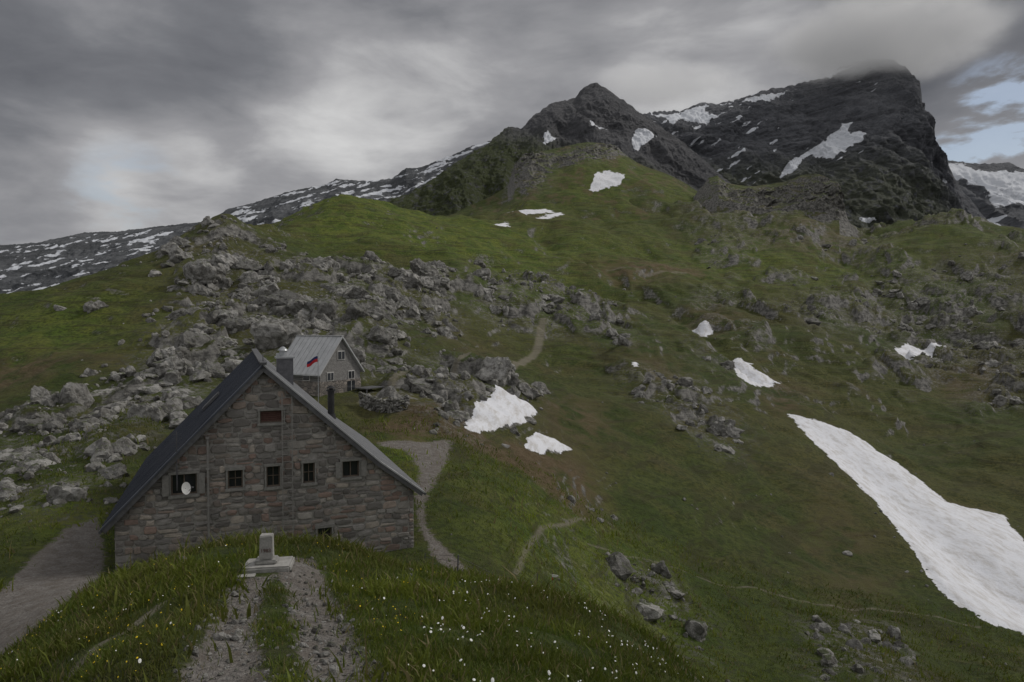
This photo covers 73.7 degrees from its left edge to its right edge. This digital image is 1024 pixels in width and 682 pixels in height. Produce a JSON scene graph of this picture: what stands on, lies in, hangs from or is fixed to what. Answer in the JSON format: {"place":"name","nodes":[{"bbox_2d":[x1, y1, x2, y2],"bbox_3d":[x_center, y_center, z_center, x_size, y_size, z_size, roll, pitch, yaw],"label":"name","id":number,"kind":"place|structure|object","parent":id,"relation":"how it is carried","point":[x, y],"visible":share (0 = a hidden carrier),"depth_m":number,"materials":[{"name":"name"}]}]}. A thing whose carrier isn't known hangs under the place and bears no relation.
{"place":"outdoors","nodes":[
{"label":"outdoors","id":0,"kind":"place"},
{"bbox_2d":[0,141,490,293],"bbox_3d":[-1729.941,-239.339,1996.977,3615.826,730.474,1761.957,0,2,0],"label":"limestone mountain slope","id":1,"kind":"structure","parent":0,"point":[38,265],"depth_m":1941.92,"materials":[{"name":"grey stone"}]},
{"bbox_2d":[172,555,388,681],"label":"path gravel","id":2,"kind":"structure","parent":0,"point":[220,636],"depth_m":8.75,"materials":[{"name":"grey gravel"}]},
{"bbox_2d":[0,194,1023,681],"bbox_3d":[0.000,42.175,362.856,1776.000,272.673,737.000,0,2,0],"label":"terrain","id":3,"kind":"structure","parent":0,"point":[860,418],"depth_m":85.60,"materials":[{"name":"green plant"}]},
{"bbox_2d":[98,347,426,569],"bbox_3d":[-12.598,5.838,35.287,12.958,11.310,15.497,-1,2,-22],"label":"stone mountain hut","id":4,"kind":"object","parent":3,"relation":"on","point":[253,439],"visible":0.7,"depth_m":28.79,"materials":[{"name":"grey stone"}]},
{"bbox_2d":[162,407,366,539],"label":"windows","id":5,"kind":"structure","parent":4,"relation":"in","point":[347,468],"depth_m":28.76,"materials":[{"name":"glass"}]},
{"bbox_2d":[238,533,294,577],"bbox_3d":[-4.858,4.310,13.501,0.969,0.919,0.879,0,2,-10],"label":"stone memorial","id":6,"kind":"object","parent":3,"relation":"on","point":[266,560],"visible":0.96,"depth_m":13.49,"materials":[{"name":"stone"}]},
{"bbox_2d":[307,353,318,402],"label":"flag on pole","id":7,"kind":"object","parent":3,"relation":"on","point":[312,361],"visible":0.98,"depth_m":50.08,"materials":[{"name":"fabric"}]},
{"bbox_2d":[0,542,665,681],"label":"wildflowers","id":8,"kind":"object","parent":3,"relation":"on","point":[442,617],"visible":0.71,"depth_m":9.72,"materials":[{"name":"white plant"}]},
{"bbox_2d":[286,335,383,396],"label":"stone hut","id":9,"kind":"object","parent":3,"relation":"on","point":[338,365],"visible":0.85,"depth_m":63.19,"materials":[{"name":"grey"}]},
{"bbox_2d":[303,350,354,390],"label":"windows and door","id":10,"kind":"structure","parent":9,"relation":"in","point":[340,354],"depth_m":63.52,"materials":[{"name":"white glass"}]},
{"bbox_2d":[0,523,714,681],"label":"meadow grass","id":11,"kind":"structure","parent":3,"relation":"on","point":[159,581],"depth_m":11.34,"materials":[{"name":"green plant"}]},
{"bbox_2d":[358,391,408,412],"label":"dry stone wall","id":12,"kind":"structure","parent":3,"relation":"on","point":[380,404],"depth_m":56.86,"materials":[{"name":"stone"}]},
{"bbox_2d":[424,553,537,583],"bbox_3d":[-1.247,8.326,24.108,4.845,6.290,13.740,0,2,0],"label":"wire fence","id":13,"kind":"object","parent":3,"relation":"on","point":[457,561],"visible":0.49,"depth_m":19.41,"materials":[{"name":"metal"}]},
{"bbox_2d":[0,201,1023,681],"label":"boulders","id":14,"kind":"object","parent":3,"relation":"on","point":[172,365],"visible":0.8,"depth_m":77.85,"materials":[{"name":"stone"}]},
{"bbox_2d":[0,0,1023,244],"label":"sky","id":15,"kind":"structure","parent":0,"point":[116,115],"materials":[{"name":"grey"}]},
{"bbox_2d":[387,83,730,215],"bbox_3d":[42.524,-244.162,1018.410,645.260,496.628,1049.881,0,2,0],"label":"pointed peak","id":16,"kind":"structure","parent":0,"point":[595,112],"depth_m":954.28,"materials":[{"name":"grey stone"}]},
{"bbox_2d":[449,142,697,222],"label":"grassy knoll","id":17,"kind":"structure","parent":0,"point":[616,177],"depth_m":410.36,"materials":[{"name":"green plant"}]},
{"bbox_2d":[693,174,858,252],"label":"rocky knoll","id":18,"kind":"structure","parent":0,"point":[818,197],"depth_m":338.15,"materials":[{"name":"grey stone"}]},
{"bbox_2d":[644,59,986,228],"bbox_3d":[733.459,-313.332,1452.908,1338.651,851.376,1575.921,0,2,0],"label":"rocky massif","id":19,"kind":"structure","parent":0,"point":[862,133],"depth_m":1433.19,"materials":[{"name":"grey stone"}]},
{"bbox_2d":[948,160,1023,228],"bbox_3d":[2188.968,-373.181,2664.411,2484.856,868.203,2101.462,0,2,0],"label":"distant snowy mountain","id":20,"kind":"structure","parent":0,"point":[994,192],"depth_m":2796.78,"materials":[{"name":"white snow"}]}
]}

